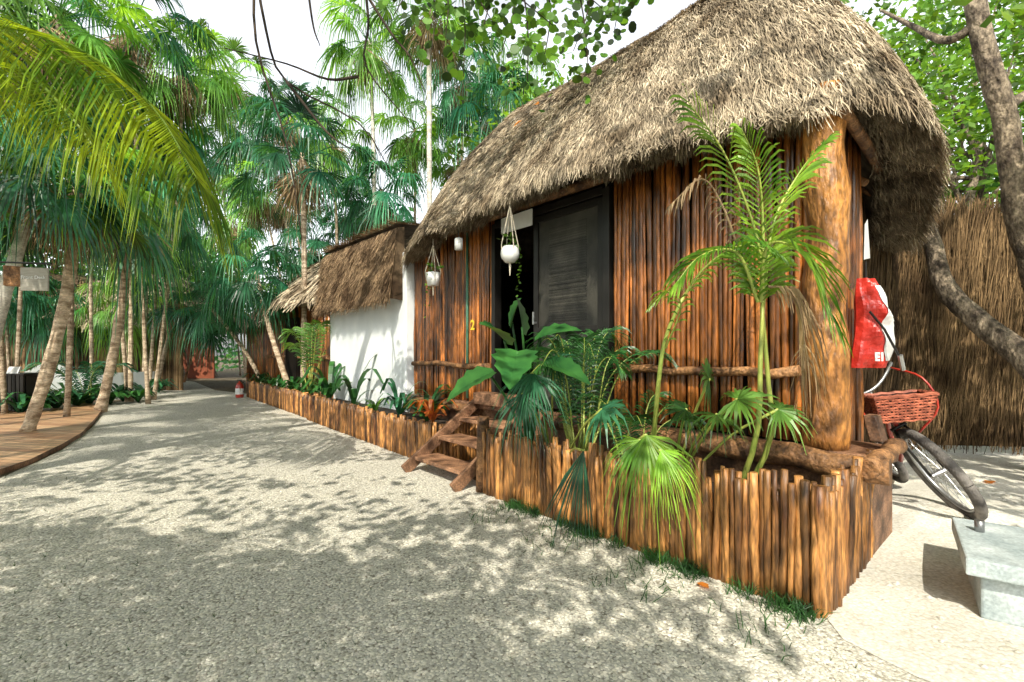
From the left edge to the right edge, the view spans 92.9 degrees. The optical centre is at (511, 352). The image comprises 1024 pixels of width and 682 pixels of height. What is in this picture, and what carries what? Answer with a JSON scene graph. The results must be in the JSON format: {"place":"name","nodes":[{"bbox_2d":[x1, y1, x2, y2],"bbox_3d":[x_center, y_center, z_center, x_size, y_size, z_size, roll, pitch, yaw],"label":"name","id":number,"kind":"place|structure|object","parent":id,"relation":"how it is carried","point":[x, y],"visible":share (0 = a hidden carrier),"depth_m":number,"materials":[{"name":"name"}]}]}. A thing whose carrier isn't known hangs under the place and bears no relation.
{"place":"outdoors","nodes":[
{"label":"outdoors","id":0,"kind":"place"},
{"bbox_2d":[0,261,51,290],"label":"hanging sign","id":1,"kind":"object","parent":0,"point":[34,279],"visible":1,"depth_m":5.89,"materials":[{"name":"white paint"}]},
{"bbox_2d":[3,265,21,286],"bbox_3d":[-6.241,-0.963,6.100,0.190,0.250,0.072,0,0,-32],"label":"lantern box","id":2,"kind":"object","parent":1,"relation":"attached to","point":[11,275],"visible":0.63,"depth_m":6.06,"materials":[{"name":"brown wood"}]},
{"bbox_2d":[0,356,910,483],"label":"ground","id":3,"kind":"structure","parent":0,"point":[225,380],"depth_m":22.28,"materials":[{"name":"sand"}]},
{"bbox_2d":[0,392,58,411],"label":"leafy plant","id":4,"kind":"object","parent":3,"relation":"on","point":[16,405],"visible":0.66,"depth_m":10.08,"materials":[{"name":"green plant"}]},
{"bbox_2d":[0,257,59,369],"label":"fan palm","id":5,"kind":"object","parent":3,"relation":"on","point":[12,312],"visible":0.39,"depth_m":14.91,"materials":[{"name":"green plant"}]},
{"bbox_2d":[0,401,101,474],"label":"wooden deck","id":6,"kind":"structure","parent":3,"relation":"on","point":[56,430],"depth_m":7.50,"materials":[{"name":"brown wood"}]},
{"bbox_2d":[0,367,38,410],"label":"dark stand","id":7,"kind":"object","parent":6,"relation":"on","point":[17,381],"visible":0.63,"depth_m":10.24,"materials":[{"name":"black wood"}]},
{"bbox_2d":[3,275,99,372],"bbox_3d":[-19.208,-1.000,20.507,7.208,4.601,5.209,0,0,0],"label":"thatched cabin","id":8,"kind":"object","parent":3,"relation":"on","point":[24,349],"visible":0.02,"depth_m":18.98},
{"bbox_2d":[2,68,101,366],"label":"fan palm","id":9,"kind":"object","parent":3,"relation":"on","point":[18,329],"visible":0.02,"depth_m":11.96,"materials":[{"name":"green plant"}]},
{"bbox_2d":[0,182,107,279],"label":"broadleaf tree","id":10,"kind":"object","parent":3,"relation":"on","point":[59,271],"visible":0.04,"depth_m":21.49,"materials":[{"name":"green plant"}]},
{"bbox_2d":[4,276,108,371],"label":"fan palm","id":11,"kind":"object","parent":3,"relation":"on","point":[39,337],"visible":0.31,"depth_m":15.36,"materials":[{"name":"green plant"}]},
{"bbox_2d":[0,92,117,240],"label":"fan palm","id":12,"kind":"object","parent":3,"relation":"on","point":[53,110],"visible":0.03,"depth_m":7.89,"materials":[{"name":"green plant"}]},
{"bbox_2d":[0,0,123,413],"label":"fan palm","id":13,"kind":"object","parent":3,"relation":"on","point":[3,394],"visible":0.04,"depth_m":10.00,"materials":[{"name":"green plant"}]},
{"bbox_2d":[49,388,98,405],"bbox_3d":[-10.300,1.050,11.505,1.166,0.500,1.183,0,0,34],"label":"leafy plant","id":14,"kind":"object","parent":3,"relation":"on","point":[74,402],"visible":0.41,"depth_m":11.46,"materials":[{"name":"green plant"}]},
{"bbox_2d":[0,101,155,341],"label":"fan palm","id":15,"kind":"object","parent":3,"relation":"on","point":[19,241],"visible":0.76,"depth_m":6.99,"materials":[{"name":"green plant"}]},
{"bbox_2d":[29,2,128,371],"bbox_3d":[-12.175,-4.236,14.044,3.542,11.138,3.673,0,0,19],"label":"fan palm","id":16,"kind":"object","parent":3,"relation":"on","point":[91,347],"visible":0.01,"depth_m":14.01,"materials":[{"name":"green plant"}]},
{"bbox_2d":[22,359,138,403],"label":"areca palm","id":17,"kind":"object","parent":3,"relation":"on","point":[93,379],"visible":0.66,"depth_m":11.94,"materials":[{"name":"green plant"}]},
{"bbox_2d":[0,0,170,416],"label":"fan palm","id":18,"kind":"object","parent":3,"relation":"on","point":[87,42],"visible":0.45,"depth_m":9.78,"materials":[{"name":"green plant"}]},
{"bbox_2d":[0,115,173,431],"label":"fan palm","id":19,"kind":"object","parent":3,"relation":"on","point":[47,370],"visible":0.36,"depth_m":7.82,"materials":[{"name":"green plant"}]},
{"bbox_2d":[25,365,154,400],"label":"wall","id":20,"kind":"structure","parent":3,"relation":"on","point":[138,379],"depth_m":13.44,"materials":[{"name":"white paint"}]},
{"bbox_2d":[65,271,174,371],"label":"fan palm","id":21,"kind":"object","parent":3,"relation":"on","point":[99,326],"visible":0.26,"depth_m":15.44,"materials":[{"name":"green plant"}]},
{"bbox_2d":[56,147,222,412],"bbox_3d":[-8.163,-1.526,10.509,2.975,5.775,3.353,0,0,0],"label":"fan palm","id":22,"kind":"object","parent":3,"relation":"on","point":[161,253],"visible":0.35,"depth_m":10.56,"materials":[{"name":"green plant"}]},
{"bbox_2d":[35,274,245,389],"bbox_3d":[-13.876,-0.850,18.504,6.432,4.301,5.230,0,0,0],"label":"thatched cabin","id":23,"kind":"object","parent":3,"relation":"on","point":[172,370],"visible":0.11,"depth_m":16.97,"materials":[{"name":"wood"}]},
{"bbox_2d":[109,150,214,371],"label":"fan palm","id":24,"kind":"object","parent":3,"relation":"on","point":[191,206],"visible":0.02,"depth_m":15.47,"materials":[{"name":"green plant"}]},
{"bbox_2d":[104,275,272,371],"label":"wood","id":25,"kind":"object","parent":3,"relation":"on","point":[224,361],"visible":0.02,"depth_m":36.06,"materials":[{"name":"plant"}]},
{"bbox_2d":[161,183,228,272],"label":"fan palm","id":26,"kind":"object","parent":3,"relation":"on","point":[193,228],"visible":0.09,"depth_m":21.32,"materials":[{"name":"green plant"}]},
{"bbox_2d":[183,314,246,377],"bbox_3d":[-17.489,-1.000,26.497,6.788,4.600,4.840,0,0,0],"label":"thatched cabin","id":27,"kind":"object","parent":3,"relation":"on","point":[195,371],"visible":0.01,"depth_m":24.95,"materials":[{"name":"wood"}]},
{"bbox_2d":[184,107,264,375],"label":"fan palm","id":28,"kind":"object","parent":3,"relation":"on","point":[215,170],"visible":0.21,"depth_m":27.21,"materials":[{"name":"green plant"}]},
{"bbox_2d":[178,241,271,376],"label":"broadleaf tree","id":29,"kind":"object","parent":3,"relation":"on","point":[216,374],"visible":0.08,"depth_m":26.99,"materials":[{"name":"green plant"}]},
{"bbox_2d":[191,172,281,376],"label":"fan palm","id":30,"kind":"object","parent":3,"relation":"on","point":[242,246],"visible":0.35,"depth_m":25.80,"materials":[{"name":"green plant"}]},
{"bbox_2d":[185,29,292,365],"bbox_3d":[-15.160,-7.925,26.747,5.433,18.514,6.182,0,0,28],"label":"fan palm","id":31,"kind":"object","parent":3,"relation":"on","point":[232,43],"visible":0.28,"depth_m":26.55,"materials":[{"name":"green plant"}]},
{"bbox_2d":[237,312,267,380],"bbox_3d":[-7.833,-0.800,19.131,5.206,4.201,5.508,0,0,-39],"label":"thatched cabin","id":32,"kind":"object","parent":3,"relation":"on","point":[263,366],"visible":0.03,"depth_m":17.92,"materials":[{"name":"wood"}]},
{"bbox_2d":[215,156,307,281],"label":"fan palm","id":33,"kind":"object","parent":3,"relation":"on","point":[254,213],"visible":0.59,"depth_m":19.75,"materials":[{"name":"green plant"}]},
{"bbox_2d":[223,92,309,248],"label":"fan palm","id":34,"kind":"object","parent":3,"relation":"on","point":[249,149],"visible":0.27,"depth_m":19.24,"materials":[{"name":"green plant"}]},
{"bbox_2d":[226,177,320,276],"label":"fan palm","id":35,"kind":"object","parent":3,"relation":"on","point":[277,228],"visible":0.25,"depth_m":21.63,"materials":[{"name":"green plant"}]},
{"bbox_2d":[234,75,341,247],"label":"fan palm","id":36,"kind":"object","parent":3,"relation":"on","point":[282,87],"visible":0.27,"depth_m":18.67,"materials":[{"name":"green plant"}]},
{"bbox_2d":[265,209,345,289],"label":"fan palm","id":37,"kind":"object","parent":3,"relation":"on","point":[314,246],"visible":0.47,"depth_m":15.62,"materials":[{"name":"green plant"}]},
{"bbox_2d":[251,248,405,395],"bbox_3d":[-4.305,-0.899,14.015,5.425,4.401,6.757,0,0,-39],"label":"thatched cabin","id":38,"kind":"object","parent":3,"relation":"on","point":[294,295],"visible":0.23,"depth_m":12.09,"materials":[{"name":"brown wood"}]},
{"bbox_2d":[285,317,299,384],"bbox_3d":[-5.701,0.150,12.632,0.100,2.100,0.900,0,0,-40],"label":"door","id":39,"kind":"structure","parent":38,"relation":"in","point":[292,366],"depth_m":12.46,"materials":[{"name":"wood"}]},
{"bbox_2d":[277,85,383,245],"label":"fan palm","id":40,"kind":"object","parent":3,"relation":"on","point":[344,156],"visible":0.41,"depth_m":14.62,"materials":[{"name":"green plant"}]},
{"bbox_2d":[313,173,376,245],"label":"fan palm","id":41,"kind":"object","parent":3,"relation":"on","point":[332,229],"visible":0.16,"depth_m":16.42,"materials":[{"name":"green plant"}]},
{"bbox_2d":[311,0,426,227],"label":"fan palm","id":42,"kind":"object","parent":3,"relation":"on","point":[376,65],"visible":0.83,"depth_m":12.26,"materials":[{"name":"green plant"}]},
{"bbox_2d":[336,146,426,242],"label":"fan palm","id":43,"kind":"object","parent":3,"relation":"on","point":[382,210],"visible":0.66,"depth_m":12.15,"materials":[{"name":"green plant"}]},
{"bbox_2d":[360,90,456,222],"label":"fan palm","id":44,"kind":"object","parent":3,"relation":"on","point":[398,148],"visible":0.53,"depth_m":14.59,"materials":[{"name":"green plant"}]},
{"bbox_2d":[311,219,506,411],"bbox_3d":[-1.907,-0.514,9.705,3.053,3.627,3.515,0,0,-40],"label":"white annex","id":45,"kind":"object","parent":3,"relation":"on","point":[364,300],"visible":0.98,"depth_m":8.38,"materials":[{"name":"paint"}]},
{"bbox_2d":[359,0,499,210],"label":"fan palm","id":46,"kind":"object","parent":3,"relation":"on","point":[407,41],"visible":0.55,"depth_m":10.54,"materials":[{"name":"green plant"}]},
{"bbox_2d":[225,0,653,239],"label":"sea grape tree","id":47,"kind":"object","parent":3,"relation":"on","point":[612,10],"visible":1,"depth_m":4.71,"materials":[{"name":"green plant"}]},
{"bbox_2d":[408,120,474,194],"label":"fan palm","id":48,"kind":"object","parent":3,"relation":"on","point":[449,170],"visible":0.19,"depth_m":14.56,"materials":[{"name":"green plant"}]},
{"bbox_2d":[413,31,511,163],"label":"fan palm","id":49,"kind":"object","parent":3,"relation":"on","point":[449,103],"visible":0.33,"depth_m":13.51,"materials":[{"name":"green plant"}]},
{"bbox_2d":[439,68,535,173],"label":"fan palm","id":50,"kind":"object","parent":3,"relation":"on","point":[484,87],"visible":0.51,"depth_m":11.50,"materials":[{"name":"green plant"}]},
{"bbox_2d":[439,42,561,189],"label":"broadleaf tree","id":51,"kind":"object","parent":3,"relation":"on","point":[466,143],"visible":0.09,"depth_m":11.36,"materials":[{"name":"green plant"}]},
{"bbox_2d":[472,31,564,116],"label":"fan palm","id":52,"kind":"object","parent":3,"relation":"on","point":[533,46],"visible":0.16,"depth_m":14.67,"materials":[{"name":"green plant"}]},
{"bbox_2d":[520,52,596,101],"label":"broadleaf tree","id":53,"kind":"object","parent":3,"relation":"on","point":[548,79],"visible":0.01,"depth_m":11.66,"materials":[{"name":"green plant"}]},
{"bbox_2d":[400,0,955,554],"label":"thatched hut","id":54,"kind":"object","parent":3,"relation":"on","point":[600,182],"visible":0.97,"depth_m":4.02,"materials":[{"name":"brown wood"}]},
{"bbox_2d":[424,239,443,317],"bbox_3d":[-1.030,-0.983,6.383,0.281,1.033,0.254,0,0,0],"label":"hanging pot","id":55,"kind":"object","parent":54,"relation":"hanging from","point":[433,279],"visible":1,"depth_m":6.35,"materials":[{"name":"ceramic"}]},
{"bbox_2d":[466,232,468,397],"bbox_3d":[-0.595,-0.500,6.472,0.033,2.200,0.033,0,0,22],"label":"green pipe","id":56,"kind":"object","parent":54,"relation":"attached to","point":[467,303],"visible":0.89,"depth_m":6.46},
{"bbox_2d":[496,197,521,296],"bbox_3d":[-0.009,-1.060,4.995,0.242,1.080,0.217,0,0,-28],"label":"hanging pot","id":57,"kind":"object","parent":54,"relation":"hanging from","point":[509,254],"visible":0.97,"depth_m":4.96,"materials":[{"name":"ceramic"}]},
{"bbox_2d":[501,209,532,233],"bbox_3d":[0.049,-1.500,5.564,0.012,0.180,0.540,0,0,-40],"label":"paper sign","id":58,"kind":"object","parent":54,"relation":"attached to","point":[523,219],"visible":1,"depth_m":5.51,"materials":[{"name":"paper"}]},
{"bbox_2d":[532,196,602,413],"bbox_3d":[0.560,-0.465,5.117,0.092,2.130,1.000,0,0,-40],"label":"screen door","id":59,"kind":"structure","parent":54,"relation":"in","point":[568,242],"depth_m":5.10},
{"bbox_2d":[863,414,887,441],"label":"wooden block","id":60,"kind":"structure","parent":54,"relation":"on","point":[875,427],"depth_m":3.22,"materials":[{"name":"brown wood"}]},
{"bbox_2d":[851,261,905,370],"bbox_3d":[2.519,-0.258,3.373,0.329,0.760,0.212,0,0,-12],"label":"red bag","id":61,"kind":"object","parent":54,"relation":"hanging from","point":[873,345],"visible":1,"depth_m":3.33,"materials":[{"name":"plastic"}]},
{"bbox_2d":[861,190,903,470],"bbox_3d":[3.356,-0.199,4.618,2.311,2.997,0.179,0,0,-40],"label":"brush screen","id":62,"kind":"object","parent":3,"relation":"on","point":[880,268],"visible":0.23,"depth_m":4.92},
{"bbox_2d":[841,0,1019,167],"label":"broadleaf tree","id":63,"kind":"object","parent":3,"relation":"on","point":[913,58],"visible":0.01,"depth_m":10.26,"materials":[{"name":"green plant"}]},
{"bbox_2d":[865,0,1023,212],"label":"broadleaf tree","id":64,"kind":"object","parent":3,"relation":"on","point":[967,190],"visible":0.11,"depth_m":9.13,"materials":[{"name":"green plant"}]},
{"bbox_2d":[888,0,1023,204],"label":"broadleaf tree","id":65,"kind":"object","parent":3,"relation":"on","point":[982,144],"visible":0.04,"depth_m":11.36,"materials":[{"name":"green plant"}]},
{"bbox_2d":[892,0,1023,213],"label":"broadleaf tree","id":66,"kind":"object","parent":3,"relation":"on","point":[963,88],"visible":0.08,"depth_m":9.82,"materials":[{"name":"green plant"}]},
{"bbox_2d":[953,108,1023,208],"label":"broadleaf tree","id":67,"kind":"object","parent":3,"relation":"on","point":[995,184],"visible":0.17,"depth_m":9.38,"materials":[{"name":"green plant"}]},
{"bbox_2d":[0,381,929,681],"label":"gravel path","id":68,"kind":"structure","parent":0,"point":[192,433],"depth_m":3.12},
{"bbox_2d":[0,0,238,284],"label":"coconut palm","id":69,"kind":"object","parent":68,"relation":"on","point":[80,78],"visible":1,"depth_m":3.67,"materials":[{"name":"green plant"}]},
{"bbox_2d":[49,63,198,401],"bbox_3d":[-10.719,-3.358,13.172,3.332,9.386,3.269,0,0,0],"label":"fan palm","id":70,"kind":"object","parent":68,"relation":"on","point":[124,357],"visible":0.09,"depth_m":12.96,"materials":[{"name":"green plant"}]},
{"bbox_2d":[28,0,224,403],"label":"fan palm","id":71,"kind":"object","parent":68,"relation":"on","point":[174,45],"visible":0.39,"depth_m":12.39,"materials":[{"name":"green plant"}]},
{"bbox_2d":[81,182,203,401],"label":"fan palm","id":72,"kind":"object","parent":68,"relation":"on","point":[130,347],"visible":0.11,"depth_m":12.86,"materials":[{"name":"green plant"}]},
{"bbox_2d":[121,76,227,388],"bbox_3d":[-10.306,-3.206,14.205,3.200,9.080,2.907,0,0,0],"label":"fan palm","id":73,"kind":"object","parent":68,"relation":"on","point":[202,156],"visible":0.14,"depth_m":14.12,"materials":[{"name":"green plant"}]},
{"bbox_2d":[116,253,235,390],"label":"fan palm","id":74,"kind":"object","parent":68,"relation":"on","point":[170,310],"visible":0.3,"depth_m":14.19,"materials":[{"name":"green plant"}]},
{"bbox_2d":[98,13,261,399],"bbox_3d":[-9.016,-3.939,13.266,3.394,10.556,3.520,0,0,20],"label":"fan palm","id":75,"kind":"object","parent":68,"relation":"on","point":[176,97],"visible":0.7,"depth_m":13.30,"materials":[{"name":"green plant"}]},
{"bbox_2d":[246,380,333,417],"bbox_3d":[-5.833,1.055,12.162,0.599,0.556,6.150,0,0,-41],"label":"log planter","id":76,"kind":"object","parent":68,"relation":"on","point":[289,400],"visible":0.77,"depth_m":11.28,"materials":[{"name":"brown wood"}]},
{"bbox_2d":[164,274,262,382],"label":"fan palm","id":77,"kind":"object","parent":76,"relation":"in","point":[209,337],"visible":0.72,"depth_m":13.82,"materials":[{"name":"green plant"}]},
{"bbox_2d":[197,226,301,387],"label":"fan palm","id":78,"kind":"object","parent":76,"relation":"in","point":[238,297],"visible":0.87,"depth_m":12.07,"materials":[{"name":"green plant"}]},
{"bbox_2d":[205,89,381,390],"bbox_3d":[-5.149,-2.501,11.765,3.452,7.669,3.646,0,0,17],"label":"fan palm","id":79,"kind":"object","parent":76,"relation":"in","point":[314,178],"visible":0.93,"depth_m":11.48,"materials":[{"name":"green plant"}]},
{"bbox_2d":[278,319,330,394],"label":"areca palm","id":80,"kind":"object","parent":76,"relation":"on","point":[307,343],"visible":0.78,"depth_m":10.51,"materials":[{"name":"plant"}]},
{"bbox_2d":[306,393,481,465],"bbox_3d":[-2.247,1.056,7.730,0.785,0.552,5.029,0,0,-40],"label":"log planter","id":81,"kind":"object","parent":68,"relation":"on","point":[408,434],"visible":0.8,"depth_m":6.70,"materials":[{"name":"brown wood"}]},
{"bbox_2d":[299,361,344,399],"bbox_3d":[-3.510,0.546,9.337,1.121,0.768,1.345,0,0,36],"label":"leafy plant","id":82,"kind":"object","parent":81,"relation":"on","point":[328,386],"visible":0.77,"depth_m":9.18,"materials":[{"name":"green plant"}]},
{"bbox_2d":[335,357,383,403],"bbox_3d":[-2.571,0.466,8.228,1.149,0.928,0.986,0,0,0],"label":"leafy plant","id":83,"kind":"object","parent":81,"relation":"on","point":[353,393],"visible":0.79,"depth_m":8.27,"materials":[{"name":"green plant"}]},
{"bbox_2d":[374,378,429,415],"bbox_3d":[-1.581,0.654,7.036,0.860,0.552,0.955,0,0,0],"label":"leafy plant","id":84,"kind":"object","parent":81,"relation":"on","point":[399,406],"visible":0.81,"depth_m":7.07,"materials":[{"name":"teal plant"}]},
{"bbox_2d":[397,384,456,420],"bbox_3d":[-1.103,0.683,6.598,0.992,0.494,0.843,0,0,-28],"label":"leafy plant","id":85,"kind":"object","parent":81,"relation":"on","point":[435,396],"visible":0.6,"depth_m":6.65,"materials":[{"name":"green plant"}]},
{"bbox_2d":[403,398,457,421],"bbox_3d":[-1.030,0.726,6.156,0.713,0.308,0.590,0,0,0],"label":"croton plant","id":86,"kind":"object","parent":81,"relation":"on","point":[430,413],"visible":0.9,"depth_m":6.13,"materials":[{"name":"orange plant"}]},
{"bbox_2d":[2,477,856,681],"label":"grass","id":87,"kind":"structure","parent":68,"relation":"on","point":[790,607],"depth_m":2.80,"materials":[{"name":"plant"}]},
{"bbox_2d":[401,391,538,491],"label":"wooden steps","id":88,"kind":"structure","parent":68,"relation":"on","point":[465,471],"depth_m":5.36,"materials":[{"name":"brown wood"}]},
{"bbox_2d":[476,416,874,617],"bbox_3d":[0.999,0.965,3.830,1.186,0.734,2.933,0,0,-42],"label":"log planter","id":89,"kind":"object","parent":68,"relation":"on","point":[806,540],"visible":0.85,"depth_m":2.79,"materials":[{"name":"brown wood"}]},
{"bbox_2d":[447,297,590,443],"bbox_3d":[0.007,0.266,3.931,1.007,1.482,1.251,0,0,-27],"label":"elephant ear plant","id":90,"kind":"object","parent":89,"relation":"on","point":[512,366],"visible":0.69,"depth_m":3.84,"materials":[{"name":"green plant"}]},
{"bbox_2d":[488,352,583,463],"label":"fan palm","id":91,"kind":"object","parent":89,"relation":"in","point":[523,402],"visible":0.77,"depth_m":3.47,"materials":[{"name":"green plant"}]},
{"bbox_2d":[539,399,634,560],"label":"fan palm","id":92,"kind":"object","parent":89,"relation":"in","point":[605,412],"visible":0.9,"depth_m":3.14,"materials":[{"name":"teal plant"}]},
{"bbox_2d":[523,325,678,450],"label":"areca palm","id":93,"kind":"object","parent":89,"relation":"on","point":[580,345],"visible":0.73,"depth_m":4.09,"materials":[{"name":"green plant"}]},
{"bbox_2d":[564,389,706,458],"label":"areca palm","id":94,"kind":"object","parent":89,"relation":"on","point":[643,420],"visible":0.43,"depth_m":3.93,"materials":[{"name":"green plant"}]},
{"bbox_2d":[600,433,704,568],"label":"fan palm","id":95,"kind":"object","parent":89,"relation":"in","point":[636,452],"visible":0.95,"depth_m":2.66,"materials":[{"name":"plant"}]},
{"bbox_2d":[645,237,794,454],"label":"young palm","id":96,"kind":"object","parent":89,"relation":"on","point":[773,251],"visible":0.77,"depth_m":3.06,"materials":[{"name":"plant"}]},
{"bbox_2d":[656,357,816,471],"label":"fan palm","id":97,"kind":"object","parent":89,"relation":"in","point":[737,405],"visible":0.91,"depth_m":2.74,"materials":[{"name":"green plant"}]},
{"bbox_2d":[655,83,853,482],"bbox_3d":[1.395,-0.252,2.849,1.072,2.522,0.880,0,0,16],"label":"young palm","id":98,"kind":"object","parent":89,"relation":"on","point":[744,269],"visible":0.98,"depth_m":2.83,"materials":[{"name":"green plant"}]},
{"bbox_2d":[0,0,1023,355],"label":"sky","id":99,"kind":"structure","parent":0,"point":[292,38],"materials":[{"name":"white"}]},
{"bbox_2d":[826,445,1023,681],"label":"sandy ground","id":100,"kind":"structure","parent":0,"point":[897,630],"depth_m":2.36,"materials":[{"name":"sand"}]},
{"bbox_2d":[857,0,1023,292],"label":"twisting tree","id":101,"kind":"object","parent":100,"relation":"on","point":[1002,101],"visible":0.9,"depth_m":5.13,"materials":[{"name":"green plant"}]},
{"bbox_2d":[867,480,1023,580],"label":"sand mound","id":102,"kind":"object","parent":100,"relation":"on","point":[920,540],"visible":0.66,"depth_m":3.38,"materials":[{"name":"sand"}]},
{"bbox_2d":[864,361,988,519],"bbox_3d":[3.161,0.655,4.279,0.921,1.170,1.851,0,0,16],"label":"bicycle","id":103,"kind":"object","parent":102,"relation":"on","point":[895,408],"visible":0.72,"depth_m":3.66,"materials":[{"name":"metal"}]},
{"bbox_2d":[882,458,1023,671],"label":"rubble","id":104,"kind":"object","parent":100,"relation":"on","point":[941,618],"visible":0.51,"depth_m":2.59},
{"bbox_2d":[892,191,1023,455],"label":"brushwood fence","id":105,"kind":"object","parent":100,"relation":"on","point":[966,373],"visible":0.3,"depth_m":6.21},
{"bbox_2d":[922,216,1023,378],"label":"bare tree","id":106,"kind":"object","parent":100,"relation":"on","point":[998,337],"visible":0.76,"depth_m":5.11,"materials":[{"name":"brown plant"}]},
{"bbox_2d":[952,517,1023,627],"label":"concrete box","id":107,"kind":"object","parent":100,"relation":"on","point":[992,556],"visible":1,"depth_m":2.37,"materials":[{"name":"grey concrete"}]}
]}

